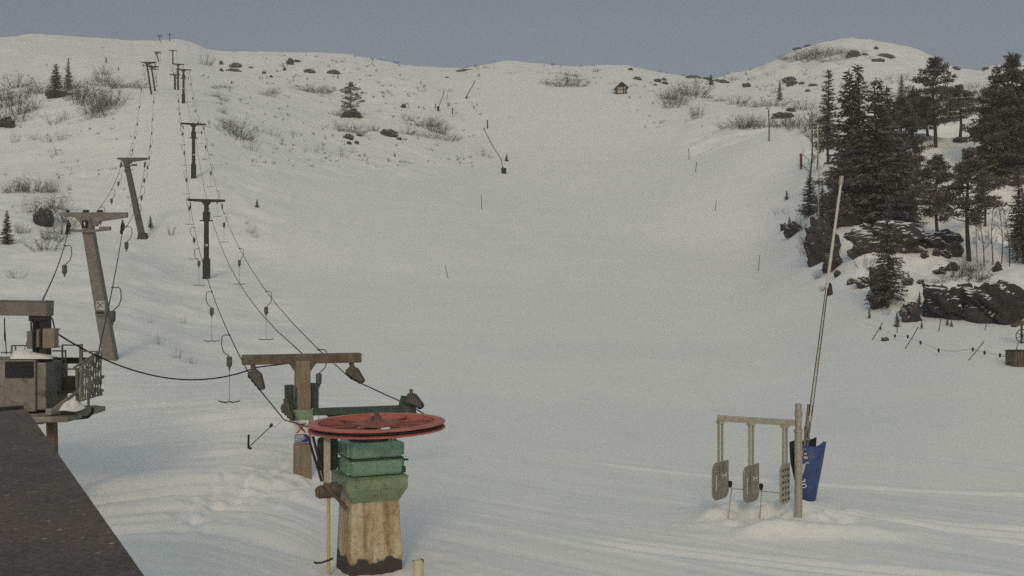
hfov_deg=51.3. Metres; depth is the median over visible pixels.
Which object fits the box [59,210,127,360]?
lift tower
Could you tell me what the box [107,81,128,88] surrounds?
bare shrub
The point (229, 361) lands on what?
bar hanger
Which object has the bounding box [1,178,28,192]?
bare shrub
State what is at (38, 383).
lift station
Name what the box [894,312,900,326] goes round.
spruce tree
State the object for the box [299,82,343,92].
bare shrub
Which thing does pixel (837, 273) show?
rock
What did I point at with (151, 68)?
lift tower
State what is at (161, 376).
power cable
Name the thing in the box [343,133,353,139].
rock
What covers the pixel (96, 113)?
bare shrub
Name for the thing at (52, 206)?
bare shrub
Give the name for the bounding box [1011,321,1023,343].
wheel stand
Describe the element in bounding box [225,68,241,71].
rock
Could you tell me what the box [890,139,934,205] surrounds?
pine tree
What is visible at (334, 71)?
rock
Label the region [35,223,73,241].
bare shrub
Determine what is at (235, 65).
rock
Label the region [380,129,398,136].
rock
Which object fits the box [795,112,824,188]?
bare birch
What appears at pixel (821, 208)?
spruce tree
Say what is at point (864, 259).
bare shrub
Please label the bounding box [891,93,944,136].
pine tree
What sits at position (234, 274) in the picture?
signal cable
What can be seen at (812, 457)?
snow lance
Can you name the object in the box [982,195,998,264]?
bare birch
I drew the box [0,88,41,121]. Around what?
bare shrub
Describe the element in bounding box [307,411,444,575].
bullwheel drive
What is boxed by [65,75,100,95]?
bare shrub
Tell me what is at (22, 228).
bare shrub
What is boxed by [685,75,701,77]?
rock
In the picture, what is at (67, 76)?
spruce tree
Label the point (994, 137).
pine tree
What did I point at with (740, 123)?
bare shrub
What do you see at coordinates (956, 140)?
rock
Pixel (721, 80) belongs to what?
rock
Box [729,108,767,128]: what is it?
bare shrub
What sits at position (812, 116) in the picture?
bare shrub
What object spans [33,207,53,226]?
rock
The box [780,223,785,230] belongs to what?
rock
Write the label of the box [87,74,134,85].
bare shrub
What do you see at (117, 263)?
haul rope
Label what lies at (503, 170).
snow lance
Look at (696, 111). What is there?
bare shrub
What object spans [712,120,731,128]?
bare shrub
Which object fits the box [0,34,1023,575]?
terrain
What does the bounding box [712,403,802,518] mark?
loading gate
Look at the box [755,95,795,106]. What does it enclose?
bare shrub
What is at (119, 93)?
bare shrub
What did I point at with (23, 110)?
bare shrub
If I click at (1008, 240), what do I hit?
bare birch
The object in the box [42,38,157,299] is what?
haul rope
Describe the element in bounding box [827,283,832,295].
rock
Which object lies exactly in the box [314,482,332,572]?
marker pipe
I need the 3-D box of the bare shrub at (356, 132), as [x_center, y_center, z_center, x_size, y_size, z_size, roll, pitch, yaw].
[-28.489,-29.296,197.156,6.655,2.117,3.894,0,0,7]
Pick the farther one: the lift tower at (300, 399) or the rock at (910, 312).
the rock at (910, 312)
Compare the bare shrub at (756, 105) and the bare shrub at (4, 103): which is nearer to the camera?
the bare shrub at (4, 103)
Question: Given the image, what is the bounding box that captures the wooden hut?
[612,82,628,93]
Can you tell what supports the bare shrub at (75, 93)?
on the terrain
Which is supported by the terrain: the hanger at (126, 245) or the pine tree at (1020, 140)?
the pine tree at (1020, 140)
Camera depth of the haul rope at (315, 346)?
24.62 m
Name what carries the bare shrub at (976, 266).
on the terrain
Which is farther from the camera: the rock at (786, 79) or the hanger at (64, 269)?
the rock at (786, 79)
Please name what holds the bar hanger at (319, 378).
hanging from the haul rope at (315, 346)
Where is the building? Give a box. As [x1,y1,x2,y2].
[0,405,143,575]
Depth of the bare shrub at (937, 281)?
63.15 m
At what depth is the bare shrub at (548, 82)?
293.15 m
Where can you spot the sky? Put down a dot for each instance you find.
(717, 38)
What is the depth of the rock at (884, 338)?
51.95 m
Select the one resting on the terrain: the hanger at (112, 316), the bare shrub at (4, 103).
the bare shrub at (4, 103)
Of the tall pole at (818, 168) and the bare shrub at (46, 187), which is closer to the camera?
the tall pole at (818, 168)
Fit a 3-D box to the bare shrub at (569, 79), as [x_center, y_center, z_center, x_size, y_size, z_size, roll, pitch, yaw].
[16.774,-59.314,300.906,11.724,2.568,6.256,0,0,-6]
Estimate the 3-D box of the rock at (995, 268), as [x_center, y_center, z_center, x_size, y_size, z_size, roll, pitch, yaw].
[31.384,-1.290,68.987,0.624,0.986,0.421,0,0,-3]
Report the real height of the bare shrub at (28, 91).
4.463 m
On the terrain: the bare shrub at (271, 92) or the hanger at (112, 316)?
the bare shrub at (271, 92)
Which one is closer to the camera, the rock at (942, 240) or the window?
the window
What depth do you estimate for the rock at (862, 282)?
70.50 m
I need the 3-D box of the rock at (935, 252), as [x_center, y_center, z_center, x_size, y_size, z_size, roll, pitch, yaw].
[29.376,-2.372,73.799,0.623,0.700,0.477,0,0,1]
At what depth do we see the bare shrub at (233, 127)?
148.97 m
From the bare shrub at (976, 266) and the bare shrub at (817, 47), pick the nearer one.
the bare shrub at (976, 266)
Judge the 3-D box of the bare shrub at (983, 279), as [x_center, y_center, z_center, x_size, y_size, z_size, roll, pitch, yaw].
[26.895,-0.744,62.947,3.279,0.820,1.696,0,0,16]
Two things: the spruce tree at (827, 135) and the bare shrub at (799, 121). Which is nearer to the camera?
the spruce tree at (827, 135)
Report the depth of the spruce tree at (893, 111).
91.53 m
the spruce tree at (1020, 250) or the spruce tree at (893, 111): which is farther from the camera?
the spruce tree at (893, 111)
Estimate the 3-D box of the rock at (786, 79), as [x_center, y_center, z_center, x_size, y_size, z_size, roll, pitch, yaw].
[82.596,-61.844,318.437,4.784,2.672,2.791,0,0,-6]
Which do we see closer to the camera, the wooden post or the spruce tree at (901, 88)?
the wooden post
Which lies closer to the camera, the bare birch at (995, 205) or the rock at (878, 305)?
the rock at (878, 305)
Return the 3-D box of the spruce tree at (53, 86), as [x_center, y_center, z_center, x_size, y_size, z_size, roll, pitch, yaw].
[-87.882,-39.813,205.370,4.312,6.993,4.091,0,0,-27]
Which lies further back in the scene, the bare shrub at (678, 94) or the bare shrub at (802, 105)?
the bare shrub at (678, 94)
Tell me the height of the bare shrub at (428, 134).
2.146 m
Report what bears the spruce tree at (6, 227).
on the terrain
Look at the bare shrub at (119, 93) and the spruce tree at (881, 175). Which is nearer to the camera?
the spruce tree at (881, 175)
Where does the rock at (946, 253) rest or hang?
on the terrain
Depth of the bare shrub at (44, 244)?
79.35 m
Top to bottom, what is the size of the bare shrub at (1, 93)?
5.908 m
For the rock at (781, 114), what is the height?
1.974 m
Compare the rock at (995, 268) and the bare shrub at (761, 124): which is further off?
the bare shrub at (761, 124)
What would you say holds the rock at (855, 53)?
on the terrain
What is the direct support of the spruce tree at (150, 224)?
on the terrain
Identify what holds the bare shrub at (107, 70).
on the terrain
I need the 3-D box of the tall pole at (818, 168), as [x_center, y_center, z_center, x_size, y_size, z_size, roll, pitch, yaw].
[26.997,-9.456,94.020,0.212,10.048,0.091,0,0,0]
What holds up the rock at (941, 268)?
on the terrain
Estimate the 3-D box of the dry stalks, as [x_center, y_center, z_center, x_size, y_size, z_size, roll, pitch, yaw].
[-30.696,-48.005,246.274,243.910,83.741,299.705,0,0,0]
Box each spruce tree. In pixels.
[0,211,14,244]
[45,64,64,98]
[64,58,71,89]
[148,215,153,229]
[708,74,713,84]
[777,80,783,100]
[795,174,817,217]
[809,68,869,212]
[813,70,842,163]
[815,186,826,220]
[822,180,841,226]
[828,64,871,202]
[832,77,923,224]
[851,85,923,222]
[864,197,908,307]
[893,175,929,227]
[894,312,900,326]
[897,74,904,96]
[917,291,921,303]
[970,64,1023,177]
[1003,174,1023,260]
[1009,191,1023,263]
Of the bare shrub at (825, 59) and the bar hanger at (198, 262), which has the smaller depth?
the bar hanger at (198, 262)
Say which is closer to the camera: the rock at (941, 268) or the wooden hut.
the rock at (941, 268)
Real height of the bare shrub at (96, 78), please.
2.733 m
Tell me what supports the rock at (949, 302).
on the terrain
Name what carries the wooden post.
on the terrain
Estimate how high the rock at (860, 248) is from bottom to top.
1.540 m
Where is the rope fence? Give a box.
[867,324,1003,357]
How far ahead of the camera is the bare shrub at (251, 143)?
142.98 m
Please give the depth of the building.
7.00 m
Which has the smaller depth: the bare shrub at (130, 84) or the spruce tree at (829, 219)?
the spruce tree at (829, 219)
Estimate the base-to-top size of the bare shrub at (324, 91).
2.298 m
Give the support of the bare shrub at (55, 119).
on the terrain
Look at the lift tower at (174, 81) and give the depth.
209.87 m
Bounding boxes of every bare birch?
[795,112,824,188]
[811,115,821,168]
[971,213,980,254]
[976,207,991,266]
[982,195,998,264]
[995,202,1010,263]
[1000,206,1016,265]
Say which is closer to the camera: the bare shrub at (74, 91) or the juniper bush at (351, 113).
the bare shrub at (74, 91)
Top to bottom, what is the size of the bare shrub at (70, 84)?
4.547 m
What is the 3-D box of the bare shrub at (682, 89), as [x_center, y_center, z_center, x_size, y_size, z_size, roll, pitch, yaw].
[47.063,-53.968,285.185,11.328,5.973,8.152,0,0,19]
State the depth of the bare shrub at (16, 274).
66.21 m
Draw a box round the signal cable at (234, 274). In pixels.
[184,75,302,353]
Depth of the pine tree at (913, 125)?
101.93 m
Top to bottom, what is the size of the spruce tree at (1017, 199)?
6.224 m
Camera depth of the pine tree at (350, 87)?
235.47 m
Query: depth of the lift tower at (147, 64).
189.39 m
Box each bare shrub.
[0,72,37,87]
[0,79,27,102]
[0,86,37,106]
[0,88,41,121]
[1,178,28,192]
[5,269,27,277]
[6,80,49,116]
[10,174,30,192]
[12,75,51,94]
[13,222,32,233]
[15,177,49,192]
[18,196,63,213]
[21,234,71,251]
[28,81,61,93]
[34,177,55,192]
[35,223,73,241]
[36,190,71,208]
[39,114,63,124]
[42,216,75,234]
[46,176,61,192]
[48,201,84,224]
[55,82,85,100]
[60,72,89,90]
[64,76,105,104]
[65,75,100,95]
[75,88,116,114]
[76,98,127,119]
[78,82,134,110]
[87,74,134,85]
[90,71,115,82]
[92,64,119,74]
[92,79,127,106]
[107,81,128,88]
[119,80,147,87]
[131,80,152,87]
[195,55,215,65]
[216,116,259,136]
[218,120,242,131]
[232,127,261,140]
[240,130,260,149]
[259,88,283,95]
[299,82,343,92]
[315,87,334,93]
[333,119,367,132]
[348,125,371,134]
[395,127,417,134]
[403,116,439,127]
[406,128,444,138]
[417,117,456,133]
[422,115,448,126]
[432,133,461,141]
[434,122,451,134]
[538,78,560,84]
[545,79,574,86]
[556,73,587,81]
[561,79,589,86]
[654,88,690,107]
[660,88,688,99]
[664,85,696,105]
[668,76,707,94]
[673,75,714,97]
[687,105,706,114]
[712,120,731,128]
[719,94,751,104]
[727,117,754,128]
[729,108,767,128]
[733,115,769,129]
[745,114,779,129]
[748,101,778,107]
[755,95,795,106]
[770,111,801,127]
[771,112,815,129]
[778,49,824,61]
[791,97,816,110]
[792,52,822,62]
[793,45,851,58]
[793,215,808,231]
[794,44,838,56]
[794,114,821,131]
[804,101,825,126]
[808,55,838,61]
[811,270,826,278]
[814,45,855,56]
[848,252,878,266]
[923,277,948,283]
[937,253,980,274]
[938,265,972,278]
[942,269,993,281]
[958,258,1008,272]
[958,266,1000,280]
[966,81,988,87]
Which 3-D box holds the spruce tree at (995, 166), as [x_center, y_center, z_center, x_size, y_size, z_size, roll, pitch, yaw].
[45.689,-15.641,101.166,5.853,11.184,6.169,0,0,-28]
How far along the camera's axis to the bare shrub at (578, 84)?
289.94 m
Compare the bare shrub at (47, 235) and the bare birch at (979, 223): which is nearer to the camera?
the bare birch at (979, 223)
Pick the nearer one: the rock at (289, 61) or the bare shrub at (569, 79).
the bare shrub at (569, 79)
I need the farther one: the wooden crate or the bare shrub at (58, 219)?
the bare shrub at (58, 219)
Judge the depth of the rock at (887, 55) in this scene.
340.76 m
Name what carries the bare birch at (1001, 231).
on the terrain
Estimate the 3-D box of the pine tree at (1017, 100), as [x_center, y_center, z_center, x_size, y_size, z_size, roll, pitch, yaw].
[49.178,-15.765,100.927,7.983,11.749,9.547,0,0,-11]
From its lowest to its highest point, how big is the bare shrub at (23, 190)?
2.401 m
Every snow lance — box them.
[484,128,505,173]
[789,176,843,501]
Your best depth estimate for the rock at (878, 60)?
323.68 m
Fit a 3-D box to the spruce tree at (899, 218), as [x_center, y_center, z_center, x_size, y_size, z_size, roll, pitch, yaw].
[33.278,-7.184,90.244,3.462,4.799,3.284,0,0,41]
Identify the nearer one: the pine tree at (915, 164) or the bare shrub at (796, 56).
the pine tree at (915, 164)
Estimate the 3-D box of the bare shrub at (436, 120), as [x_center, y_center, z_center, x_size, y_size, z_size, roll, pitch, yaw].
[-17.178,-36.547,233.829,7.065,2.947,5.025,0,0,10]
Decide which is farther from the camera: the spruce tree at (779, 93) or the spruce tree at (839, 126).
the spruce tree at (779, 93)
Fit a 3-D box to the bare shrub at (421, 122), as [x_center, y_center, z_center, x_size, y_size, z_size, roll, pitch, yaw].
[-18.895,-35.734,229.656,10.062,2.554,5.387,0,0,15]
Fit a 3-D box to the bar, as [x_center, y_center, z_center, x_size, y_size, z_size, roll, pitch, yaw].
[-5.526,3.296,24.023,0.414,0.547,1.063,0,0,18]
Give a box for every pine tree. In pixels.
[339,82,365,110]
[812,133,904,207]
[877,94,934,173]
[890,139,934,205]
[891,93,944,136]
[897,153,975,231]
[903,56,973,147]
[916,97,957,136]
[922,147,1009,261]
[938,84,977,136]
[959,52,1023,165]
[959,85,1023,173]
[969,170,1004,226]
[986,69,1023,174]
[987,102,1023,175]
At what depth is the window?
19.67 m
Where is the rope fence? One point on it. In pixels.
(973, 349)
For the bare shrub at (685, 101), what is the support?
on the terrain
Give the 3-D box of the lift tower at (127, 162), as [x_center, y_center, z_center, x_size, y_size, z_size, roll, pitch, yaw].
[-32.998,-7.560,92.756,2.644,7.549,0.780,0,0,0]
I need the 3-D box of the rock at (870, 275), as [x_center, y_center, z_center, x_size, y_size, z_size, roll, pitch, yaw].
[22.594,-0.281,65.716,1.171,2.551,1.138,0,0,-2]
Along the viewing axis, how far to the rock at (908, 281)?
62.92 m
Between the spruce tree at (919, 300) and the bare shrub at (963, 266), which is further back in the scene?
the bare shrub at (963, 266)
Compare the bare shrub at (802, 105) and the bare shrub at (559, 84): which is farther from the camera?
the bare shrub at (559, 84)
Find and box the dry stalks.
[3,47,833,212]
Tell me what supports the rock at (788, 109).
on the terrain
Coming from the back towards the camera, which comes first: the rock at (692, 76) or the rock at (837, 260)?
the rock at (692, 76)
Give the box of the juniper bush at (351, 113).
[340,110,361,117]
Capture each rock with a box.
[0,116,14,127]
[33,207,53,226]
[44,91,73,98]
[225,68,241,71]
[229,62,241,67]
[286,58,293,64]
[303,69,315,72]
[326,69,340,73]
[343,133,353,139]
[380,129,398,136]
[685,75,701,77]
[714,79,729,82]
[742,82,750,86]
[771,112,793,118]
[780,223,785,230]
[782,76,795,82]
[783,221,800,238]
[786,80,797,86]
[786,107,795,111]
[803,216,841,267]
[822,253,842,272]
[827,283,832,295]
[832,191,865,228]
[834,270,840,276]
[843,221,928,253]
[846,50,860,57]
[846,240,871,259]
[847,278,854,284]
[853,276,869,288]
[866,285,890,309]
[869,263,886,288]
[871,58,884,61]
[877,53,895,58]
[881,337,888,340]
[898,302,922,322]
[901,277,913,285]
[916,279,924,283]
[920,229,963,250]
[920,251,928,258]
[921,282,972,319]
[932,249,941,256]
[932,266,947,274]
[940,249,952,258]
[947,241,963,256]
[947,261,959,270]
[952,137,965,142]
[961,279,1023,324]
[992,261,1002,271]
[993,173,1023,186]
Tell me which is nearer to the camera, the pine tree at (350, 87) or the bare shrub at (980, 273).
the bare shrub at (980, 273)
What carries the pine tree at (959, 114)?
on the terrain
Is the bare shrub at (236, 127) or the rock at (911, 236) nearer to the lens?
the rock at (911, 236)
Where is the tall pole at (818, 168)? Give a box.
[817,124,819,216]
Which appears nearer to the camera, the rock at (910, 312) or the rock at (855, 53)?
the rock at (910, 312)
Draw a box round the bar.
[247,421,281,448]
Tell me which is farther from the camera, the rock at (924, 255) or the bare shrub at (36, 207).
the bare shrub at (36, 207)
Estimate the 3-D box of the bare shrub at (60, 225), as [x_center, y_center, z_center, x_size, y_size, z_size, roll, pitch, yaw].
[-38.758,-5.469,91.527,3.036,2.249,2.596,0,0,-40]
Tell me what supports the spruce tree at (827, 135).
on the terrain
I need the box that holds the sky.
[0,0,1023,78]
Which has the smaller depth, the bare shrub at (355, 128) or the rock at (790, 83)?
the bare shrub at (355, 128)
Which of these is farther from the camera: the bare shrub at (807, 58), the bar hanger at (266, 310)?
the bare shrub at (807, 58)
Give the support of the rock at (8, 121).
on the terrain
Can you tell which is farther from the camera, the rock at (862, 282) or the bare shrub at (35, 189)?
the bare shrub at (35, 189)
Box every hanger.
[62,244,71,276]
[109,286,121,324]
[124,226,131,250]
[193,248,204,285]
[204,291,219,341]
[219,334,239,402]
[236,248,243,284]
[258,290,273,339]
[316,348,326,418]
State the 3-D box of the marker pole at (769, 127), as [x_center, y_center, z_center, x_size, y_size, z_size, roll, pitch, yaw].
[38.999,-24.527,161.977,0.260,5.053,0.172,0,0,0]
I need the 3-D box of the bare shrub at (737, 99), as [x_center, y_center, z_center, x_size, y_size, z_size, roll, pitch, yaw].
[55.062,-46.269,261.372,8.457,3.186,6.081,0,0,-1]
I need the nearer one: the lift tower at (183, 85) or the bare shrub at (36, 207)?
the bare shrub at (36, 207)
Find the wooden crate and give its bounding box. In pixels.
[1002,344,1023,366]
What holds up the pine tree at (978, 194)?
on the terrain
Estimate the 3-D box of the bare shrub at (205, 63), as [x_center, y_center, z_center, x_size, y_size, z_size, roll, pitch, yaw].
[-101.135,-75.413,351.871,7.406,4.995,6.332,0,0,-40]
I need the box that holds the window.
[5,361,32,377]
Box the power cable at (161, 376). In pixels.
[59,334,290,379]
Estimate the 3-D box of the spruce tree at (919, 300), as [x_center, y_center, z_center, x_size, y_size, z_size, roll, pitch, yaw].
[23.170,0.577,60.636,0.344,0.774,0.326,0,0,-43]
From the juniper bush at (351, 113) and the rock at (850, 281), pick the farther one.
the juniper bush at (351, 113)
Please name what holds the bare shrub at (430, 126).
on the terrain
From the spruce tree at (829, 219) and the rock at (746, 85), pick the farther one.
the rock at (746, 85)
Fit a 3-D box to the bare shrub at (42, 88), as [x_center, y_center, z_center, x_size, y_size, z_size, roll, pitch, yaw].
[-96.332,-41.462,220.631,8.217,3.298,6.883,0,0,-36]
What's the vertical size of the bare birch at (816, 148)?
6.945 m
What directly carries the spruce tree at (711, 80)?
on the terrain
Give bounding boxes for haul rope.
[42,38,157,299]
[94,57,160,368]
[169,53,442,434]
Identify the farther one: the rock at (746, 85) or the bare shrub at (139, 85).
the rock at (746, 85)
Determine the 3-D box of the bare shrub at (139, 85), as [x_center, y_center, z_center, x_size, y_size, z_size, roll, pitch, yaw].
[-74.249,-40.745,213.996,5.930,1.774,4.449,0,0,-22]
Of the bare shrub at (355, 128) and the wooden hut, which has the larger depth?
the wooden hut
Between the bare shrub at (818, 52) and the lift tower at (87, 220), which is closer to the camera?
the lift tower at (87, 220)
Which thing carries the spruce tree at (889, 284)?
on the terrain
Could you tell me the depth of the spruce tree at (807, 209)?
106.40 m
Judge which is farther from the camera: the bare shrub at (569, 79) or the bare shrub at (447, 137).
the bare shrub at (569, 79)
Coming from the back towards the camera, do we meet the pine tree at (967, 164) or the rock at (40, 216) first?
the rock at (40, 216)
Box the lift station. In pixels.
[0,300,104,452]
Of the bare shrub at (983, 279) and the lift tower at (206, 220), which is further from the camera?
the lift tower at (206, 220)
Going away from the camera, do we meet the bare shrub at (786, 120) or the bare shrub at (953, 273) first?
the bare shrub at (953, 273)
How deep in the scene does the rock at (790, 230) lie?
103.54 m
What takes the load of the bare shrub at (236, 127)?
on the terrain
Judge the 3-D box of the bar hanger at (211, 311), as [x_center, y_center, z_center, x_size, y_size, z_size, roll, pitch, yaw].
[-12.569,1.190,44.654,0.645,2.133,0.200,0,0,-18]
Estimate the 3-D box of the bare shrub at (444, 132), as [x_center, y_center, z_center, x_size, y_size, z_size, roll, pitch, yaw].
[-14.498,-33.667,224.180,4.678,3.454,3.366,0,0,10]
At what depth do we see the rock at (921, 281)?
62.96 m
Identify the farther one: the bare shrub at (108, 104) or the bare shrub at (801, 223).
the bare shrub at (108, 104)
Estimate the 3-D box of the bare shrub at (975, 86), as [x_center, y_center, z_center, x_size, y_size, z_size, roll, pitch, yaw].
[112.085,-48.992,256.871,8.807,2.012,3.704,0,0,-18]
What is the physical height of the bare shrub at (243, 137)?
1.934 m
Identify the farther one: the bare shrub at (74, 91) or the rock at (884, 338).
the bare shrub at (74, 91)
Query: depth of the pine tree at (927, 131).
121.69 m
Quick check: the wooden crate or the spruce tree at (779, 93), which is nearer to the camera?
the wooden crate
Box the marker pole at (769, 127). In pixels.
[768,110,769,140]
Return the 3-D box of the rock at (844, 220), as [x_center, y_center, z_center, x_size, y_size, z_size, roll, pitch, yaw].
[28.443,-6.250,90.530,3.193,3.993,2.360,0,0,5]
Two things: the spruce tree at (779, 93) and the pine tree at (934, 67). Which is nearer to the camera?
the pine tree at (934, 67)
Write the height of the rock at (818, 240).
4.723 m
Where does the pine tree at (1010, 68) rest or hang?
on the terrain
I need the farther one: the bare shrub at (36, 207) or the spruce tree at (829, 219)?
the bare shrub at (36, 207)
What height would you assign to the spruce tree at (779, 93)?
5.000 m
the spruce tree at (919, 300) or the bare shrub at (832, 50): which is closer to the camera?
the spruce tree at (919, 300)
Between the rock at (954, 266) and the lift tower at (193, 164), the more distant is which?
the lift tower at (193, 164)
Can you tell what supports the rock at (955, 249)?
on the terrain
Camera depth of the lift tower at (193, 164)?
114.99 m
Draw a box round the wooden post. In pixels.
[413,559,423,575]
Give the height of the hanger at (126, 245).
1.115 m
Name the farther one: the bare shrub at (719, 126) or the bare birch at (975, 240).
the bare shrub at (719, 126)
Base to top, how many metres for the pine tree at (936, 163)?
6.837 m
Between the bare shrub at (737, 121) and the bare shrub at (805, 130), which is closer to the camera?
the bare shrub at (805, 130)
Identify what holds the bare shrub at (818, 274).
on the terrain
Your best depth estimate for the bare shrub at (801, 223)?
102.36 m
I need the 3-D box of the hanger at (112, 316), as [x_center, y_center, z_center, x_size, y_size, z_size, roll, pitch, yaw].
[-11.295,0.504,30.390,0.331,1.115,0.200,0,0,-18]
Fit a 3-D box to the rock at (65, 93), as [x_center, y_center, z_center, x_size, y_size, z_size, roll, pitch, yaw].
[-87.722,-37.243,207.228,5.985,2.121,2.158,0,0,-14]
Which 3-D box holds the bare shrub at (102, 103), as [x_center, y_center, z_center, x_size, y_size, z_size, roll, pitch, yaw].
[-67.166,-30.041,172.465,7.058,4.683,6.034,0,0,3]
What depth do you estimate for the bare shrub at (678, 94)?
270.16 m
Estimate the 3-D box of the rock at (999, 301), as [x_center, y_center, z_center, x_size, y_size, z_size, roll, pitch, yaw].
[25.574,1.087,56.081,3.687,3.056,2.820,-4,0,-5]
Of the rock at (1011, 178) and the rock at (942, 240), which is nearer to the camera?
the rock at (942, 240)
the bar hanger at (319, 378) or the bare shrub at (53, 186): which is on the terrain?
the bare shrub at (53, 186)
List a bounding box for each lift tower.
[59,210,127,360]
[117,158,148,238]
[141,62,155,94]
[148,66,158,90]
[170,74,179,89]
[172,63,183,89]
[176,69,190,102]
[181,122,205,178]
[187,199,224,278]
[242,353,423,479]
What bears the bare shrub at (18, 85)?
on the terrain
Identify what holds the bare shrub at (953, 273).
on the terrain
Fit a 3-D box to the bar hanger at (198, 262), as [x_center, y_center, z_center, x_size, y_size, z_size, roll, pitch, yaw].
[-17.738,-1.194,60.435,0.645,2.133,0.200,0,0,-18]
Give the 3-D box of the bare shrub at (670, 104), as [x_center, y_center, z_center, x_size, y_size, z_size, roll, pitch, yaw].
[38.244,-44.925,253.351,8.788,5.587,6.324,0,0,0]
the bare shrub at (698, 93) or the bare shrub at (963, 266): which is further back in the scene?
the bare shrub at (698, 93)
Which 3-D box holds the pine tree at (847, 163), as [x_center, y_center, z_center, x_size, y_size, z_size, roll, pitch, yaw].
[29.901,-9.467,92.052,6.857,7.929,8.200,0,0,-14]
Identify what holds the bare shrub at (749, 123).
on the terrain
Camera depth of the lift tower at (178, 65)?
209.32 m
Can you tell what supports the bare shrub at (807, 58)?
on the terrain
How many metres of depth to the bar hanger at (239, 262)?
61.45 m
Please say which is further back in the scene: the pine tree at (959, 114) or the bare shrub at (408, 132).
the bare shrub at (408, 132)
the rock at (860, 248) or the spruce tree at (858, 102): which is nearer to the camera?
the rock at (860, 248)
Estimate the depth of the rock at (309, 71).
311.54 m

